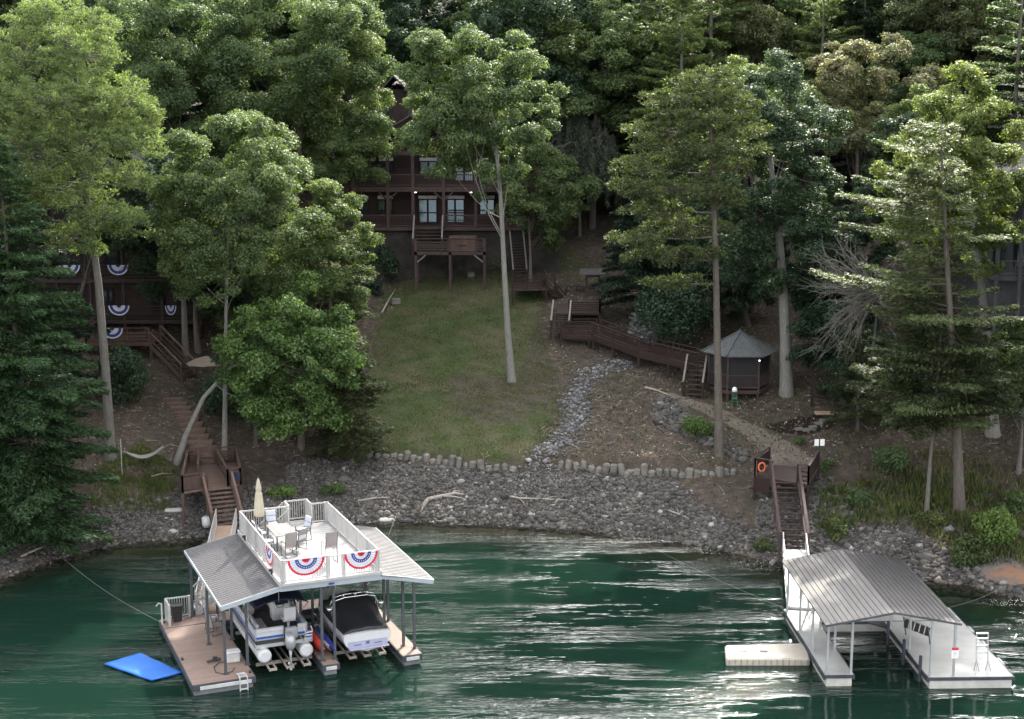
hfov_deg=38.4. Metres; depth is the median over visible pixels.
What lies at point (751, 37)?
forest tree
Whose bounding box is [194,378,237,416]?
shrub
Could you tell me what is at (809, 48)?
forest tree
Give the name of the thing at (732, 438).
slope pebbles
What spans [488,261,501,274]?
shrub
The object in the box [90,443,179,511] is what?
weeds
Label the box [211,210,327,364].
tree
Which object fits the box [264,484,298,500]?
shrub
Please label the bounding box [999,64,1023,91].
forest tree
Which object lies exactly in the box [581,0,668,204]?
forest tree
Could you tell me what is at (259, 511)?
patio umbrella
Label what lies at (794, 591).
gangway
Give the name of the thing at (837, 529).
shrub
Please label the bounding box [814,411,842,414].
stone step
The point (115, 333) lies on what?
bunting
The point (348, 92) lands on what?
forest tree
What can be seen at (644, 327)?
creek stones
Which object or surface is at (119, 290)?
dark log house
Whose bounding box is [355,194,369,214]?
window
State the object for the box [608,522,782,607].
mooring cable
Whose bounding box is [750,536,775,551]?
shrub
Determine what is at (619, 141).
forest tree
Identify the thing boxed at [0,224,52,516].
conifer tree
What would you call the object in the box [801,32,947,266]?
tree
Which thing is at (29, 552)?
driftwood log
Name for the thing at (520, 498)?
driftwood log
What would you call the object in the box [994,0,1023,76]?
forest tree
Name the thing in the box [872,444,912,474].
shrub
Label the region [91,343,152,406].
shrub
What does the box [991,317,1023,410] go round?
tree
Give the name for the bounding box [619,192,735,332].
tree
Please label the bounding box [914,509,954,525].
shrub
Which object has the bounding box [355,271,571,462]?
lawn grass
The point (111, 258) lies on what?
window
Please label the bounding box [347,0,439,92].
forest tree
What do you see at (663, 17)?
forest tree
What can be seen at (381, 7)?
forest tree
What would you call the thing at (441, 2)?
forest tree
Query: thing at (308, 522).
patio chair
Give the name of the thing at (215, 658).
air pump
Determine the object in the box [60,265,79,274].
bunting
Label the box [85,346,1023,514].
twigs
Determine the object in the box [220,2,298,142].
forest tree
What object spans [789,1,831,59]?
forest tree
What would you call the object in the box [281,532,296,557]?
patio chair
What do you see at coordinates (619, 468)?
stone wall
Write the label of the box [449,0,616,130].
forest tree
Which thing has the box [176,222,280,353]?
tree
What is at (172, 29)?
forest tree
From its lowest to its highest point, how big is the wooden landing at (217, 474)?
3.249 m
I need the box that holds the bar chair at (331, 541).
[321,531,337,563]
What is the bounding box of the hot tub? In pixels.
[448,235,476,251]
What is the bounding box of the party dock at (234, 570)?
[156,498,433,695]
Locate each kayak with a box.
[307,626,324,650]
[315,625,335,650]
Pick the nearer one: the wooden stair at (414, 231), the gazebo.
the gazebo
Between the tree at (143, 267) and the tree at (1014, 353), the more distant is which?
the tree at (143, 267)
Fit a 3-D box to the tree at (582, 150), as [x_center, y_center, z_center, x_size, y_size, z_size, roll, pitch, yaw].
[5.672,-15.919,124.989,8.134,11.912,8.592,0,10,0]
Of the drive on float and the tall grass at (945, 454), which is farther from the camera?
the tall grass at (945, 454)
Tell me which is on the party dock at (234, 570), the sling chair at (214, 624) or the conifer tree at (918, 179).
the sling chair at (214, 624)
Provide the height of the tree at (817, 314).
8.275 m
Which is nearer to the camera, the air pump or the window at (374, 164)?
the air pump
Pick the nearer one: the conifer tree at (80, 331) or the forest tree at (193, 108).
the conifer tree at (80, 331)
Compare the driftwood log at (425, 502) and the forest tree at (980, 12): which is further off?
the forest tree at (980, 12)
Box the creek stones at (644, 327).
[624,312,665,344]
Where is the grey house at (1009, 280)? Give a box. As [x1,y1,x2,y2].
[946,138,1023,341]
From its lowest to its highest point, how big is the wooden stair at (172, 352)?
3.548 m
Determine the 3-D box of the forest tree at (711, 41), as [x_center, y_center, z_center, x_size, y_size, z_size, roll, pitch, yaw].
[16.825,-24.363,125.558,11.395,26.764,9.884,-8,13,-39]
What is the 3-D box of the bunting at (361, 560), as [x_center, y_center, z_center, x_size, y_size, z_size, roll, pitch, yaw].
[-6.532,8.723,63.643,1.500,0.744,0.060,-4,11,-22]
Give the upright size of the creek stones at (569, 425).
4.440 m
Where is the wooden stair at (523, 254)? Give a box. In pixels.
[509,229,527,281]
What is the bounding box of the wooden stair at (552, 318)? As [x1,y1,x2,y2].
[550,299,571,340]
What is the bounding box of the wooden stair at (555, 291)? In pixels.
[542,274,565,297]
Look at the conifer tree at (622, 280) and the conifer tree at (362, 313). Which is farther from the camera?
the conifer tree at (622, 280)
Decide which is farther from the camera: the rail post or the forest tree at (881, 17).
the forest tree at (881, 17)
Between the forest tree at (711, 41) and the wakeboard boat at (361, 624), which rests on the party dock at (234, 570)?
the wakeboard boat at (361, 624)
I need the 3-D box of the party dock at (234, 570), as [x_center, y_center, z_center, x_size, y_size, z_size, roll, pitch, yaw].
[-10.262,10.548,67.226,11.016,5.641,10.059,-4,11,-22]
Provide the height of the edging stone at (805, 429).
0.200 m
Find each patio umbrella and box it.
[186,356,218,378]
[254,476,264,527]
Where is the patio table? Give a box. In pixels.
[266,523,297,551]
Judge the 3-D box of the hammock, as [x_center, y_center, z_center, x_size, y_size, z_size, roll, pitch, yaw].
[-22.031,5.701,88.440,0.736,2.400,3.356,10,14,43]
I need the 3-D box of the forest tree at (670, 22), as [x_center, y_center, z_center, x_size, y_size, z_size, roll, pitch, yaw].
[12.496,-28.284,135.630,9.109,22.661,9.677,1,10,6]
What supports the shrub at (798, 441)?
on the terrain at (582, 248)
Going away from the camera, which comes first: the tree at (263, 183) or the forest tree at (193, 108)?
the tree at (263, 183)
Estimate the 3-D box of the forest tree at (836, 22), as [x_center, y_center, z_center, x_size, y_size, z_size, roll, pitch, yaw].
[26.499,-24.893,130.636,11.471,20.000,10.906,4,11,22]
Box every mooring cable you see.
[58,554,159,621]
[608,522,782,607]
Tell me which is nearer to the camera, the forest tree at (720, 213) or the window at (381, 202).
the forest tree at (720, 213)
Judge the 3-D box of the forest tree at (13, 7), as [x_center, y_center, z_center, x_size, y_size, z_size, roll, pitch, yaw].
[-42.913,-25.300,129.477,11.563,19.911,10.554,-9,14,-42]
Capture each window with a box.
[102,249,119,267]
[103,288,113,308]
[149,247,165,272]
[151,287,164,311]
[176,290,189,304]
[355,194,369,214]
[365,156,376,170]
[376,194,393,214]
[378,156,394,173]
[418,156,437,173]
[454,162,473,181]
[478,194,495,214]
[992,246,1005,266]
[1012,239,1023,266]
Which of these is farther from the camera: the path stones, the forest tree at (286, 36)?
the forest tree at (286, 36)
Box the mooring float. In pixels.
[202,515,210,527]
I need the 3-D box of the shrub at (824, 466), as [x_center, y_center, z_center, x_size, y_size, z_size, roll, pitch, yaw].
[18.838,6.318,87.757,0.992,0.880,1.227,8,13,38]
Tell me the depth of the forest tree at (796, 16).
133.62 m
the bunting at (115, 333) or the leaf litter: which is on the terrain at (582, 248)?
the leaf litter
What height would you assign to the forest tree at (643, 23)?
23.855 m
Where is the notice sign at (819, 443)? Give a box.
[814,439,824,448]
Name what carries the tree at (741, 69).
on the terrain at (582, 248)
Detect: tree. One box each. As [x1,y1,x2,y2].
[0,0,41,100]
[0,0,48,159]
[0,0,82,135]
[0,0,173,461]
[0,136,120,557]
[0,164,111,387]
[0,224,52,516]
[3,0,75,234]
[31,0,174,142]
[47,0,264,151]
[55,158,180,333]
[119,6,186,47]
[125,151,249,355]
[143,108,334,458]
[147,5,211,156]
[169,0,220,154]
[174,270,370,465]
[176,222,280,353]
[185,0,398,212]
[201,340,292,446]
[206,1,332,134]
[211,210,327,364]
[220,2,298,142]
[255,0,379,206]
[258,178,384,450]
[283,179,384,382]
[284,0,396,122]
[290,29,405,284]
[306,324,393,465]
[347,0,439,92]
[379,0,469,111]
[388,23,569,382]
[394,5,441,109]
[417,0,489,123]
[419,0,450,86]
[441,0,560,141]
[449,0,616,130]
[470,140,603,280]
[529,0,670,228]
[530,25,593,145]
[546,110,625,236]
[563,0,666,27]
[581,0,662,211]
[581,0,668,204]
[591,173,687,320]
[597,0,713,163]
[603,62,776,457]
[614,0,740,208]
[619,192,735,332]
[631,0,679,107]
[641,4,692,108]
[650,0,753,209]
[652,149,742,294]
[655,0,737,55]
[684,205,789,326]
[687,0,803,188]
[694,54,823,313]
[707,47,853,397]
[712,2,797,154]
[724,0,796,181]
[746,0,867,186]
[784,0,873,187]
[785,282,896,403]
[788,187,904,336]
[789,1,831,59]
[792,230,911,407]
[798,2,906,41]
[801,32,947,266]
[805,0,897,211]
[809,119,1023,513]
[822,326,892,431]
[828,0,950,82]
[845,314,1023,512]
[849,30,962,128]
[852,111,963,304]
[864,60,1023,437]
[868,83,991,312]
[873,0,1023,77]
[911,0,1023,94]
[952,0,1023,144]
[972,0,1023,143]
[980,331,1023,474]
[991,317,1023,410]
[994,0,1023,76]
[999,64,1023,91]
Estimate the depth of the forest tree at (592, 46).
122.36 m
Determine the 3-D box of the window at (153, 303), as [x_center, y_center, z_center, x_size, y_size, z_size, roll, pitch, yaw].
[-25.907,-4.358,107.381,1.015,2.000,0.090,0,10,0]
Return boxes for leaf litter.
[35,240,1018,478]
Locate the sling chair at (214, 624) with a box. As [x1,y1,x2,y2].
[204,612,222,636]
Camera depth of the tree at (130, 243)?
97.70 m
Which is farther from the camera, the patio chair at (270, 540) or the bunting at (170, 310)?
the bunting at (170, 310)
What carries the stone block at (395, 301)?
on the terrain at (582, 248)
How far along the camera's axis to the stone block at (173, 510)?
85.53 m
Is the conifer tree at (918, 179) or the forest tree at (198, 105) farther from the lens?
the forest tree at (198, 105)
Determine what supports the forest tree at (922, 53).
on the terrain at (582, 248)
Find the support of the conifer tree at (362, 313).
on the terrain at (582, 248)
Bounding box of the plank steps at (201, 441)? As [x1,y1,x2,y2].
[163,397,223,462]
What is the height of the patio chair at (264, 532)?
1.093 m
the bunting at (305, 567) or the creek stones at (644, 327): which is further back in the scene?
the creek stones at (644, 327)
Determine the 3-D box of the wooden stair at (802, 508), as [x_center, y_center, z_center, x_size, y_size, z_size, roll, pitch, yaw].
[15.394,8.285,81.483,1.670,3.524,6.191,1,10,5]
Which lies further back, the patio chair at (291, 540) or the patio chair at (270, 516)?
the patio chair at (270, 516)
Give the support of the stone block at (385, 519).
on the terrain at (582, 248)
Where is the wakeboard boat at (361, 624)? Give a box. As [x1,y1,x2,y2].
[318,581,390,650]
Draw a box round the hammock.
[120,439,170,473]
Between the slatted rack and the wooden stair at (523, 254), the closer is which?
the slatted rack
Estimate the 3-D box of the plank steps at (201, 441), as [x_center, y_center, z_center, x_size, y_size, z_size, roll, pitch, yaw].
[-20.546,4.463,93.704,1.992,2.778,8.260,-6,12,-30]
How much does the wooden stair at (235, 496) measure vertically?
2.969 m
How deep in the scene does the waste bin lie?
68.63 m
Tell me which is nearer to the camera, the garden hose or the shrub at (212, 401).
the garden hose
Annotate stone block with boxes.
[164,507,181,512]
[379,518,392,521]
[391,298,400,304]
[467,271,474,276]
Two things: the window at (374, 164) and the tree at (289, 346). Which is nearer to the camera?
the tree at (289, 346)
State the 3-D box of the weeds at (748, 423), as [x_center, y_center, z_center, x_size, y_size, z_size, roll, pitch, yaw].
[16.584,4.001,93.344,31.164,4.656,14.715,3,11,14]
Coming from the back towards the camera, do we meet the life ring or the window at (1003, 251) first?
the window at (1003, 251)
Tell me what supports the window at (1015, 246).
in the grey house at (1009, 280)
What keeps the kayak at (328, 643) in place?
on the party dock at (234, 570)
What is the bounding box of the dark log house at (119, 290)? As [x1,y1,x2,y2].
[19,134,239,339]
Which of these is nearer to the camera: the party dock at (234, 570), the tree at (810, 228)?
the party dock at (234, 570)
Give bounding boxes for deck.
[85,321,165,359]
[414,238,485,293]
[512,269,546,305]
[556,269,604,329]
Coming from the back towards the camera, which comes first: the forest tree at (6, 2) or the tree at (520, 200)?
the forest tree at (6, 2)
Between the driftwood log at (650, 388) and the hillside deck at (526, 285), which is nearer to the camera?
the driftwood log at (650, 388)
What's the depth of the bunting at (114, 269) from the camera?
104.41 m
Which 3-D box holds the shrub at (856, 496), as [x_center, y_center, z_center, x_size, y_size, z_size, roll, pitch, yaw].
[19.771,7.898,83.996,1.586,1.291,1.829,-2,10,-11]
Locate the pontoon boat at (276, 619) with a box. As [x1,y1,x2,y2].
[229,590,312,669]
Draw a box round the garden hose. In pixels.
[214,662,234,673]
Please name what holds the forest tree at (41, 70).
on the terrain at (582, 248)
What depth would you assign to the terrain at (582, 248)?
94.71 m
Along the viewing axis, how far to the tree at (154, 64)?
108.98 m
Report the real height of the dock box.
0.500 m
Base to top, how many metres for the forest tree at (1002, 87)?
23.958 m
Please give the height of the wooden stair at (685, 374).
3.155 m
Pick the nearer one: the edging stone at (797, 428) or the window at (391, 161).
the edging stone at (797, 428)
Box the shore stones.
[0,450,1023,612]
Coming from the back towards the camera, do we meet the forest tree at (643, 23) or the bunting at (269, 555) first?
the forest tree at (643, 23)
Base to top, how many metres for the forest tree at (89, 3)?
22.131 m
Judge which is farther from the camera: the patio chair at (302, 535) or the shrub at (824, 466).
the shrub at (824, 466)
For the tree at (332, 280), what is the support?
on the terrain at (582, 248)
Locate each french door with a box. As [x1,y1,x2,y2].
[417,194,438,223]
[445,194,465,223]
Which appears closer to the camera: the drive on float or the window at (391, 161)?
the drive on float
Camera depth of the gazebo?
96.40 m
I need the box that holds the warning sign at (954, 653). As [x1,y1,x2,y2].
[951,648,958,657]
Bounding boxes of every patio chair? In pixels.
[202,603,218,628]
[251,520,267,537]
[257,528,274,550]
[265,509,278,529]
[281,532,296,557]
[290,527,307,552]
[295,515,311,540]
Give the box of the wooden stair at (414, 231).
[412,215,443,256]
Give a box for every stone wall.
[361,450,516,471]
[558,459,736,478]
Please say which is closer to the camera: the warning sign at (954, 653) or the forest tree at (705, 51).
the warning sign at (954, 653)
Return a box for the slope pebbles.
[533,360,1021,481]
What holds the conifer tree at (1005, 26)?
on the terrain at (582, 248)
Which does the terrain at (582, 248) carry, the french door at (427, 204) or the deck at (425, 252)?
the deck at (425, 252)
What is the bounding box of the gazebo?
[701,328,777,402]
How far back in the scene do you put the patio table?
67.88 m
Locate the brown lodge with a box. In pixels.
[331,75,561,282]
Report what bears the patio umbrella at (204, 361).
on the terrain at (582, 248)
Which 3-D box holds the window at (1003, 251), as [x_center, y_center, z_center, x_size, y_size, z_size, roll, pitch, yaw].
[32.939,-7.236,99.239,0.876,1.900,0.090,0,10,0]
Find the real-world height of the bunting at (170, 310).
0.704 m
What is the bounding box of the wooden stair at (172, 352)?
[144,325,197,382]
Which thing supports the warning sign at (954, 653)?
attached to the covered dock at (846, 590)
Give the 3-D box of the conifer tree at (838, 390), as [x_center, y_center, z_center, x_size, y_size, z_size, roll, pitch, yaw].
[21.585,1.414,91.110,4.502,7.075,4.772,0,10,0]
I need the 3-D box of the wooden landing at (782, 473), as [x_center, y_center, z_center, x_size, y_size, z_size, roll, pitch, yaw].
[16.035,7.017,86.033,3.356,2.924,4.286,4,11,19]
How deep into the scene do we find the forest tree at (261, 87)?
122.82 m
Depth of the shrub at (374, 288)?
116.42 m
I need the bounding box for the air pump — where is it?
[207,656,220,662]
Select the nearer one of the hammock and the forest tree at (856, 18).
the hammock
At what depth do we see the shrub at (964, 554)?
76.62 m
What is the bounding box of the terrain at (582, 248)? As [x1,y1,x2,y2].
[0,0,1023,614]
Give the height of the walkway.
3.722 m
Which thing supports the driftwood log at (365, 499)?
on the shore stones
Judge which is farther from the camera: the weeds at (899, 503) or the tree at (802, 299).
the tree at (802, 299)
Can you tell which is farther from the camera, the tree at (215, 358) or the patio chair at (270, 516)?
the tree at (215, 358)
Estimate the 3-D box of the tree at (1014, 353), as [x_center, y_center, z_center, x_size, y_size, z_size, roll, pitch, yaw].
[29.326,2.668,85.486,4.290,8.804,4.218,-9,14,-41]
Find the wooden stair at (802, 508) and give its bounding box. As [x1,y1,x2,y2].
[770,464,809,555]
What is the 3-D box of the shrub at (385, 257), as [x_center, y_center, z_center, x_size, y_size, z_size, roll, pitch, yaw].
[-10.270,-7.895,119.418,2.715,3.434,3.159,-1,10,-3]
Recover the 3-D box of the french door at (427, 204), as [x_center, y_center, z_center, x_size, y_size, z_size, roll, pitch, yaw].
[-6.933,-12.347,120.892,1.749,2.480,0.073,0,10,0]
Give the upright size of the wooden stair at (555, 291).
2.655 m
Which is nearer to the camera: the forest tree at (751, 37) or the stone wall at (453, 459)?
the stone wall at (453, 459)
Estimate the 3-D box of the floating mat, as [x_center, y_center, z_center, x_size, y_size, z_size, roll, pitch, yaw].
[-16.138,13.508,64.250,3.354,0.066,1.801,9,14,42]
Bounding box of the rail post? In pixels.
[810,381,835,406]
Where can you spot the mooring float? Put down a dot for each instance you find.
(206, 523)
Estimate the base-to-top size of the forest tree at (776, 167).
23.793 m
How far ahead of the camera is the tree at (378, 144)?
112.76 m
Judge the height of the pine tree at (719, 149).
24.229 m
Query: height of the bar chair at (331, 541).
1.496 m
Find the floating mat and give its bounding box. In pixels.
[104,653,181,680]
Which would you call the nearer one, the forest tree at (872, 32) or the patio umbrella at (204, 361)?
the patio umbrella at (204, 361)
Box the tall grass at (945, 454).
[855,440,1023,567]
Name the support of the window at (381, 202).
in the brown lodge
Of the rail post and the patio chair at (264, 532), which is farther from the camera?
the rail post
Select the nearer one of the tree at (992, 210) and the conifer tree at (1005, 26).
the tree at (992, 210)
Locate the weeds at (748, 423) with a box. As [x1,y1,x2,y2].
[536,361,1022,491]
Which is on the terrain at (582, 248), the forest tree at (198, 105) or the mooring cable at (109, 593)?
the forest tree at (198, 105)
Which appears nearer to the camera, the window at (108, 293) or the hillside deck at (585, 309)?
the window at (108, 293)
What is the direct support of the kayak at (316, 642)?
on the party dock at (234, 570)
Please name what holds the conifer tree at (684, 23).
on the terrain at (582, 248)
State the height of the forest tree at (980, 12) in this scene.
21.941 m
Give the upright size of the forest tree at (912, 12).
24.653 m
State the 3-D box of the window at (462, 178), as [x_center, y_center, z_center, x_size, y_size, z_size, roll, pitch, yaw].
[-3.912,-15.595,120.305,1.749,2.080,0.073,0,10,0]
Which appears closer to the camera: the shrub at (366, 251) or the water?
the water
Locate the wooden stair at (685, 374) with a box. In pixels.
[682,353,707,398]
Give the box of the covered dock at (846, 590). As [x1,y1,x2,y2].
[782,548,1014,688]
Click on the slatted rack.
(916, 628)
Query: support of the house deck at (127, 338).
on the terrain at (582, 248)
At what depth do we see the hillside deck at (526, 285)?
113.07 m
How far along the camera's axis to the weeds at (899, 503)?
83.18 m
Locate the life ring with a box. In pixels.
[758,462,765,471]
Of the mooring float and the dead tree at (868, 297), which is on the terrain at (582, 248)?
the dead tree at (868, 297)
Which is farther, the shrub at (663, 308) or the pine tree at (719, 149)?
the shrub at (663, 308)
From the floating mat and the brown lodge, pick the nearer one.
the floating mat
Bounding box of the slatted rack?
[902,616,930,643]
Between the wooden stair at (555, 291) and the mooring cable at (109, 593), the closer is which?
the mooring cable at (109, 593)
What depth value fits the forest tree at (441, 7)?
139.33 m
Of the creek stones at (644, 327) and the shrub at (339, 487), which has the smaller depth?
the shrub at (339, 487)
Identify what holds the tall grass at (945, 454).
on the terrain at (582, 248)
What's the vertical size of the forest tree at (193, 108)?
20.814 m
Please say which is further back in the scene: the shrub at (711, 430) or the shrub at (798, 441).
the shrub at (711, 430)
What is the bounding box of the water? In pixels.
[0,523,1023,718]
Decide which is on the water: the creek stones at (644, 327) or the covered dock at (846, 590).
the covered dock at (846, 590)
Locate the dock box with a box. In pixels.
[226,648,240,662]
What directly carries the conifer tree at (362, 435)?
on the terrain at (582, 248)
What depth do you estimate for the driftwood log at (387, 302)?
114.72 m
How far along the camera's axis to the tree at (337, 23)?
110.96 m
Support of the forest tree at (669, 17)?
on the terrain at (582, 248)
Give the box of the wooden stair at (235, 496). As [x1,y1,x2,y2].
[201,471,242,531]
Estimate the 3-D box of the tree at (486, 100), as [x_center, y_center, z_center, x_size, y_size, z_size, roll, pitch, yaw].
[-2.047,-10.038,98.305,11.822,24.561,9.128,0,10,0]
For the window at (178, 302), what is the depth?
107.36 m
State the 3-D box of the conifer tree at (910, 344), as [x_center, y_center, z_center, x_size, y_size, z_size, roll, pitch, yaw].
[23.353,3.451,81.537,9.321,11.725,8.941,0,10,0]
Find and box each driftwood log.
[20,545,45,556]
[358,494,389,501]
[381,288,395,312]
[420,492,464,510]
[509,495,566,506]
[645,386,670,395]
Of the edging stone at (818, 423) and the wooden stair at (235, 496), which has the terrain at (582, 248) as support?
the edging stone at (818, 423)
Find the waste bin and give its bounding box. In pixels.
[170,602,182,621]
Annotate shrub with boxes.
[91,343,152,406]
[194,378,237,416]
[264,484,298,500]
[317,482,347,495]
[347,237,373,284]
[362,280,384,295]
[372,242,401,281]
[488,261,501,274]
[629,284,720,348]
[680,413,710,436]
[707,424,713,436]
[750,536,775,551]
[795,437,808,444]
[820,458,836,472]
[826,517,848,541]
[843,487,871,508]
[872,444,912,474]
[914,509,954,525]
[949,533,993,567]
[970,506,1019,547]
[995,488,1023,515]
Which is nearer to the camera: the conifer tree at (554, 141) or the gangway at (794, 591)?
the gangway at (794, 591)
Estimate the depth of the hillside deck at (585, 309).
110.92 m
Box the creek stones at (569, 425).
[524,358,633,470]
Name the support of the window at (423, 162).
in the brown lodge
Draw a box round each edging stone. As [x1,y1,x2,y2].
[794,427,802,430]
[801,428,810,431]
[808,425,817,428]
[814,421,822,424]
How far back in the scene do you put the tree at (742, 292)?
105.57 m
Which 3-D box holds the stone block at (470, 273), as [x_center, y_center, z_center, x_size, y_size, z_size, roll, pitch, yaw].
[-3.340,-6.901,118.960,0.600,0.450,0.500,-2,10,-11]
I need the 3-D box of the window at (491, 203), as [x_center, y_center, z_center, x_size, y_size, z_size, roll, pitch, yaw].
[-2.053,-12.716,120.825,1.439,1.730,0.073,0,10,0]
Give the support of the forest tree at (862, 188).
on the terrain at (582, 248)
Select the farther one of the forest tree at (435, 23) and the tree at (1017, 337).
the forest tree at (435, 23)
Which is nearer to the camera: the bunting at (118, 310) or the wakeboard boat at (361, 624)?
the wakeboard boat at (361, 624)
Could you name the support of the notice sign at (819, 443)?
on the terrain at (582, 248)
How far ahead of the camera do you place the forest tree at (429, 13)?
145.39 m
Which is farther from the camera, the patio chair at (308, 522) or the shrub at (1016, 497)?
the shrub at (1016, 497)
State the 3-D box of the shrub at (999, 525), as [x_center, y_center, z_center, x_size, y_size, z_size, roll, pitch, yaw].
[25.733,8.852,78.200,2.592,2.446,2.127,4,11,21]
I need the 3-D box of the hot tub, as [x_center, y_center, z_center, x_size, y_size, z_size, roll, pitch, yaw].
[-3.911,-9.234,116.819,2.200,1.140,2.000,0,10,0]
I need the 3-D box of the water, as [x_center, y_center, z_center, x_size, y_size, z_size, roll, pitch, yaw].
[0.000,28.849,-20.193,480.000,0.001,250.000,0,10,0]
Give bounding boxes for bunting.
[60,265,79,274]
[107,265,127,274]
[107,328,122,338]
[108,305,128,315]
[165,305,175,314]
[264,544,272,565]
[287,557,323,575]
[344,551,377,568]
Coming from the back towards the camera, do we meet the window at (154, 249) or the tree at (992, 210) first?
the window at (154, 249)
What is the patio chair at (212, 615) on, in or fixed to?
on the party dock at (234, 570)
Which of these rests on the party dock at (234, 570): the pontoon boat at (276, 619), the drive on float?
the pontoon boat at (276, 619)
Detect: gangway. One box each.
[195,508,236,612]
[782,532,812,609]
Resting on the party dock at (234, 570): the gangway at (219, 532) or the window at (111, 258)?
the gangway at (219, 532)
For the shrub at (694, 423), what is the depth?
91.86 m
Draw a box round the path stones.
[650,395,749,462]
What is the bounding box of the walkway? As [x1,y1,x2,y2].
[560,319,707,388]
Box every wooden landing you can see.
[181,446,242,524]
[753,447,819,509]
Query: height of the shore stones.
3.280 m
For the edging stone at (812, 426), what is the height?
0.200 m
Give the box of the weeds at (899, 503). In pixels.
[814,465,1023,562]
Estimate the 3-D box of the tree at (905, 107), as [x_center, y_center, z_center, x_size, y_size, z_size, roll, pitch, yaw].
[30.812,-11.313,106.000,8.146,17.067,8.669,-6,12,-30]
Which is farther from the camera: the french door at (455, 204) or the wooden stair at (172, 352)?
the french door at (455, 204)
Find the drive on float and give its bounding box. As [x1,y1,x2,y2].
[725,643,809,665]
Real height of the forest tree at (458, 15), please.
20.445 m
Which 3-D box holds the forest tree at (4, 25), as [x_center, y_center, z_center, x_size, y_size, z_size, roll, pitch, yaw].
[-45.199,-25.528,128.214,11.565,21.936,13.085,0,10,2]
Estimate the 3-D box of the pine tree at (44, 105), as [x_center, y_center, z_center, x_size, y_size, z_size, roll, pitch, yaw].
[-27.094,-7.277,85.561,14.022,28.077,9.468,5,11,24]
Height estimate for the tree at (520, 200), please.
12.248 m
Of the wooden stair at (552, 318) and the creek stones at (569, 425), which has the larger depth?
the wooden stair at (552, 318)
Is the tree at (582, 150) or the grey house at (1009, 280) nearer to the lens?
the grey house at (1009, 280)
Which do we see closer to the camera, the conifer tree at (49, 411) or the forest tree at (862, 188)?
the conifer tree at (49, 411)

